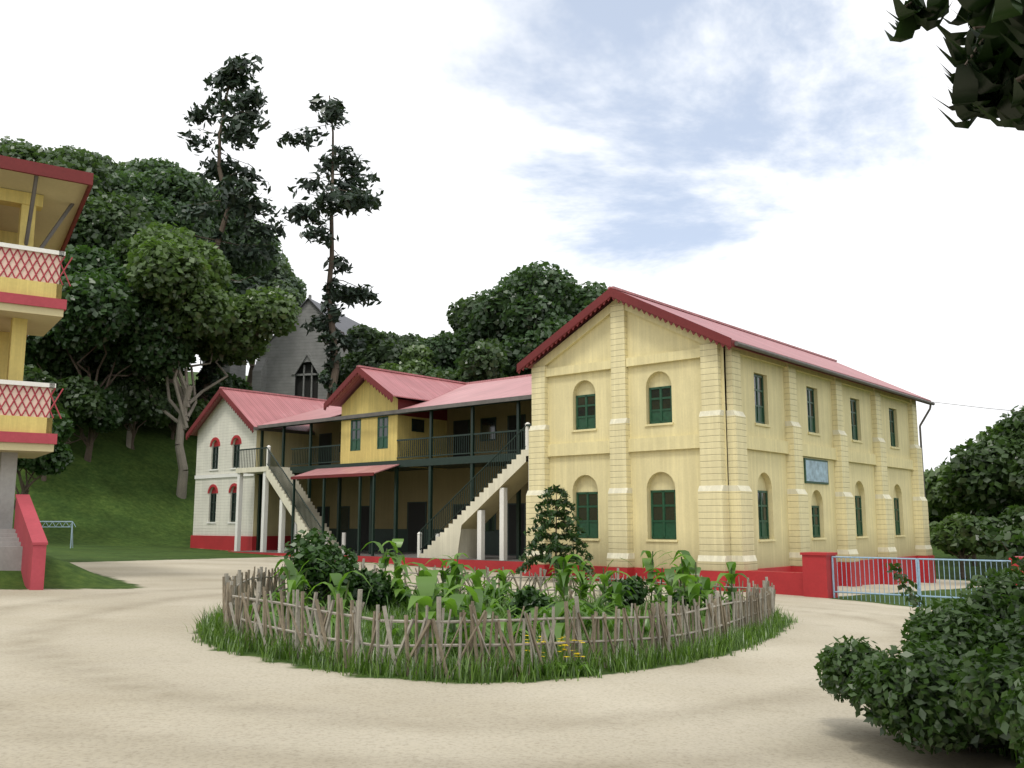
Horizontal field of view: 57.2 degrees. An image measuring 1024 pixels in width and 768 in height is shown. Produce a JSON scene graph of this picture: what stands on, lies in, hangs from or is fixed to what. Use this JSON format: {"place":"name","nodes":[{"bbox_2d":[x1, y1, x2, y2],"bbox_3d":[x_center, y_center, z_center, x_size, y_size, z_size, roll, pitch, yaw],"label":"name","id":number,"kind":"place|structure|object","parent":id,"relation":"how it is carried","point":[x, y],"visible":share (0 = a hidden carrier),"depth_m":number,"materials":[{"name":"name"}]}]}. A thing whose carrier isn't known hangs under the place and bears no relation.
{"place":"outdoors","nodes":[
{"label":"outdoors","id":0,"kind":"place"},
{"bbox_2d":[0,372,1020,767],"bbox_3d":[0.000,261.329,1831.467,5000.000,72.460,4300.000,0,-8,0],"label":"ground","id":1,"kind":"structure","parent":0,"point":[106,660],"depth_m":8.88,"materials":[{"name":"beige concrete"}]},
{"bbox_2d":[14,409,74,509],"bbox_3d":[-26.013,4.577,50.196,5.152,8.381,4.567,-6,-10,37],"label":"shrub wood","id":2,"kind":"object","parent":1,"relation":"on","point":[55,461],"visible":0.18,"depth_m":49.92,"materials":[{"name":"green plant"}]},
{"bbox_2d":[0,155,93,589],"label":"yellow block","id":3,"kind":"structure","parent":1,"relation":"on","point":[41,206],"depth_m":22.24,"materials":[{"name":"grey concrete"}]},
{"bbox_2d":[0,141,111,196],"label":"hill tree","id":4,"kind":"object","parent":1,"relation":"on","point":[68,157],"visible":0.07,"depth_m":79.76,"materials":[{"name":"green plant"}]},
{"bbox_2d":[40,521,75,547],"bbox_3d":[-13.715,4.453,27.723,1.554,0.804,0.710,3,-9,-20],"label":"metal railing","id":5,"kind":"object","parent":1,"relation":"on","point":[71,537],"visible":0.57,"depth_m":27.61,"materials":[{"name":"blue"}]},
{"bbox_2d":[0,136,125,380],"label":"hill tree","id":6,"kind":"object","parent":1,"relation":"on","point":[112,168],"visible":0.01,"depth_m":101.05,"materials":[{"name":"green plant"}]},
{"bbox_2d":[23,364,106,480],"bbox_3d":[-28.450,2.532,57.759,6.229,7.452,6.503,0,-8,0],"label":"shrub wood","id":7,"kind":"object","parent":1,"relation":"on","point":[78,401],"visible":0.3,"depth_m":58.14,"materials":[{"name":"green plant"}]},
{"bbox_2d":[24,349,120,386],"bbox_3d":[-31.176,-0.846,66.842,7.208,6.359,9.058,6,-10,-33],"label":"shrub wood","id":8,"kind":"object","parent":1,"relation":"on","point":[52,372],"visible":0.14,"depth_m":63.74,"materials":[{"name":"green plant"}]},
{"bbox_2d":[60,244,119,275],"bbox_3d":[-32.212,-3.621,65.219,13.661,12.093,13.416,0,-8,0],"label":"hill tree","id":9,"kind":"object","parent":1,"relation":"on","point":[85,255],"visible":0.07,"depth_m":62.13,"materials":[{"name":"green plant"}]},
{"bbox_2d":[66,386,127,461],"bbox_3d":[-28.171,2.678,61.908,5.342,5.537,4.873,5,-10,-30],"label":"shrub wood","id":10,"kind":"object","parent":1,"relation":"on","point":[111,418],"visible":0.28,"depth_m":61.60,"materials":[{"name":"green plant"}]},
{"bbox_2d":[24,263,197,460],"bbox_3d":[-27.785,-1.196,62.714,12.066,13.258,11.609,-5,-10,29],"label":"hill tree","id":11,"kind":"object","parent":1,"relation":"on","point":[105,304],"visible":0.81,"depth_m":61.07,"materials":[{"name":"green plant"}]},
{"bbox_2d":[67,190,155,379],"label":"hill tree","id":12,"kind":"object","parent":1,"relation":"on","point":[105,221],"visible":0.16,"depth_m":70.98,"materials":[{"name":"green plant"}]},
{"bbox_2d":[66,236,194,448],"bbox_3d":[-27.352,-2.519,67.398,11.672,14.872,11.317,5,-10,-28],"label":"hill tree","id":13,"kind":"object","parent":1,"relation":"on","point":[121,251],"depth_m":64.89,"materials":[{"name":"green plant"}]},
{"bbox_2d":[97,373,180,449],"bbox_3d":[-26.730,1.954,66.014,6.592,5.907,5.572,0,-8,0],"label":"shrub wood","id":14,"kind":"object","parent":1,"relation":"on","point":[139,401],"visible":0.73,"depth_m":64.39,"materials":[{"name":"green plant"}]},
{"bbox_2d":[103,169,184,228],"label":"hill tree","id":15,"kind":"object","parent":1,"relation":"on","point":[127,182],"visible":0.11,"depth_m":84.36,"materials":[{"name":"green plant"}]},
{"bbox_2d":[140,387,208,439],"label":"shrub wood","id":16,"kind":"object","parent":1,"relation":"on","point":[200,406],"visible":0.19,"depth_m":68.62,"materials":[{"name":"green plant"}]},
{"bbox_2d":[115,157,282,383],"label":"hill tree","id":17,"kind":"object","parent":1,"relation":"on","point":[176,185],"visible":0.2,"depth_m":90.30,"materials":[{"name":"green plant"}]},
{"bbox_2d":[102,222,302,498],"bbox_3d":[-22.743,-1.500,65.746,13.061,19.444,13.848,-7,-11,38],"label":"hill tree","id":18,"kind":"object","parent":1,"relation":"on","point":[180,271],"visible":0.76,"depth_m":63.35,"materials":[{"name":"green plant"}]},
{"bbox_2d":[190,367,253,399],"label":"shrub wood","id":19,"kind":"object","parent":1,"relation":"on","point":[231,381],"visible":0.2,"depth_m":72.91,"materials":[{"name":"green plant"}]},
{"bbox_2d":[200,274,258,369],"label":"hill tree","id":20,"kind":"object","parent":1,"relation":"on","point":[232,287],"visible":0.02,"depth_m":73.51,"materials":[{"name":"green plant"}]},
{"bbox_2d":[173,52,286,423],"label":"tall conifer","id":21,"kind":"object","parent":1,"relation":"on","point":[231,76],"visible":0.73,"depth_m":75.05,"materials":[{"name":"green plant"}]},
{"bbox_2d":[186,387,325,550],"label":"building","id":22,"kind":"structure","parent":1,"relation":"on","point":[224,426],"depth_m":52.33,"materials":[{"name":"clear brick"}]},
{"bbox_2d":[238,252,306,385],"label":"hill tree","id":23,"kind":"object","parent":1,"relation":"on","point":[282,269],"visible":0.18,"depth_m":112.11,"materials":[{"name":"green plant"}]},
{"bbox_2d":[253,273,306,323],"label":"hill tree","id":24,"kind":"object","parent":1,"relation":"on","point":[300,284],"visible":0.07,"depth_m":113.37,"materials":[{"name":"green plant"}]},
{"bbox_2d":[202,295,359,399],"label":"stone church","id":25,"kind":"structure","parent":1,"relation":"on","point":[291,363],"depth_m":97.49,"materials":[{"name":"grey stone"}]},
{"bbox_2d":[270,93,383,399],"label":"tall conifer","id":26,"kind":"object","parent":1,"relation":"on","point":[353,199],"visible":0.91,"depth_m":78.56,"materials":[{"name":"green plant"}]},
{"bbox_2d":[318,367,339,389],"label":"shrub wood","id":27,"kind":"object","parent":1,"relation":"on","point":[323,372],"visible":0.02,"depth_m":87.49,"materials":[{"name":"green plant"}]},
{"bbox_2d":[228,365,531,572],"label":"building","id":28,"kind":"structure","parent":1,"relation":"on","point":[426,468],"depth_m":45.10,"materials":[{"name":"yellow paint"}]},
{"bbox_2d":[337,324,424,386],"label":"tree","id":29,"kind":"object","parent":1,"relation":"on","point":[388,347],"visible":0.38,"depth_m":85.03,"materials":[{"name":"green plant"}]},
{"bbox_2d":[378,345,436,376],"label":"tree","id":30,"kind":"object","parent":1,"relation":"on","point":[414,361],"visible":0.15,"depth_m":77.00,"materials":[{"name":"green plant"}]},
{"bbox_2d":[401,327,485,375],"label":"tree","id":31,"kind":"object","parent":1,"relation":"on","point":[443,346],"visible":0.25,"depth_m":80.12,"materials":[{"name":"green plant"}]},
{"bbox_2d":[429,338,508,382],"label":"tree","id":32,"kind":"object","parent":1,"relation":"on","point":[483,360],"visible":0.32,"depth_m":70.08,"materials":[{"name":"green plant"}]},
{"bbox_2d":[442,290,505,374],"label":"tree","id":33,"kind":"object","parent":1,"relation":"on","point":[458,317],"visible":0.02,"depth_m":83.31,"materials":[{"name":"green plant"}]},
{"bbox_2d":[215,539,751,677],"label":"bed plants","id":34,"kind":"object","parent":1,"relation":"on","point":[427,584],"visible":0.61,"depth_m":15.58,"materials":[{"name":"green plant"}]},
{"bbox_2d":[280,527,713,622],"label":"bed shrubs","id":35,"kind":"object","parent":1,"relation":"on","point":[314,548],"depth_m":16.46,"materials":[{"name":"green plant"}]},
{"bbox_2d":[222,559,775,678],"bbox_3d":[-0.567,3.709,15.885,8.742,1.318,11.934,-3,-9,22],"label":"bamboo fence","id":36,"kind":"object","parent":1,"relation":"on","point":[238,593],"visible":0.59,"depth_m":10.88,"materials":[{"name":"brown wood"}]},
{"bbox_2d":[288,543,732,656],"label":"plants","id":37,"kind":"object","parent":1,"relation":"on","point":[454,625],"depth_m":16.53,"materials":[{"name":"plant"}]},
{"bbox_2d":[466,260,609,376],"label":"tree","id":38,"kind":"object","parent":1,"relation":"on","point":[520,314],"visible":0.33,"depth_m":76.28,"materials":[{"name":"green plant"}]},
{"bbox_2d":[515,484,595,580],"bbox_3d":[1.429,4.953,31.035,2.673,3.273,2.993,0,-8,0],"label":"young conifer wood","id":39,"kind":"object","parent":1,"relation":"on","point":[555,545],"visible":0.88,"depth_m":30.83,"materials":[{"name":"green plant"}]},
{"bbox_2d":[186,587,1019,761],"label":"grass tufts","id":40,"kind":"object","parent":1,"relation":"on","point":[624,662],"visible":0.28,"depth_m":11.02,"materials":[{"name":"green plant"}]},
{"bbox_2d":[517,286,1023,590],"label":"hall","id":41,"kind":"structure","parent":1,"relation":"on","point":[712,446],"depth_m":32.69,"materials":[{"name":"yellow brick"}]},
{"bbox_2d":[733,552,1023,609],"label":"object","id":42,"kind":"object","parent":1,"relation":"on","point":[817,577],"visible":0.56,"depth_m":27.09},
{"bbox_2d":[814,525,1023,767],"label":"bush","id":43,"kind":"object","parent":1,"relation":"on","point":[949,678],"visible":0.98,"depth_m":6.64,"materials":[{"name":"green plant"}]},
{"bbox_2d":[885,0,1023,130],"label":"tree","id":44,"kind":"object","parent":1,"relation":"on","point":[986,78],"visible":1,"depth_m":4.71,"materials":[{"name":"green plant"}]},
{"bbox_2d":[929,512,993,578],"bbox_3d":[23.998,8.687,49.302,3.978,3.920,4.110,-2,-9,14],"label":"tree","id":45,"kind":"object","parent":1,"relation":"on","point":[945,536],"visible":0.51,"depth_m":48.64,"materials":[{"name":"green plant"}]},
{"bbox_2d":[928,506,1011,565],"bbox_3d":[30.123,9.121,62.060,6.965,6.426,8.201,-8,-11,43],"label":"tree","id":46,"kind":"object","parent":1,"relation":"on","point":[932,518],"visible":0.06,"depth_m":59.30,"materials":[{"name":"green plant"}]},
{"bbox_2d":[924,424,1023,554],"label":"tree","id":47,"kind":"object","parent":1,"relation":"on","point":[939,496],"visible":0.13,"depth_m":54.47,"materials":[{"name":"green plant"}]},
{"bbox_2d":[941,405,1023,509],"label":"tree","id":48,"kind":"object","parent":1,"relation":"on","point":[991,467],"visible":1,"depth_m":49.60,"materials":[{"name":"green plant"}]},
{"bbox_2d":[958,504,1023,559],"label":"tree","id":49,"kind":"object","parent":1,"relation":"on","point":[1010,523],"visible":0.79,"depth_m":40.95,"materials":[{"name":"green plant"}]},
{"bbox_2d":[0,0,1023,470],"label":"sky","id":50,"kind":"structure","parent":0,"point":[792,172],"materials":[{"name":"white"}]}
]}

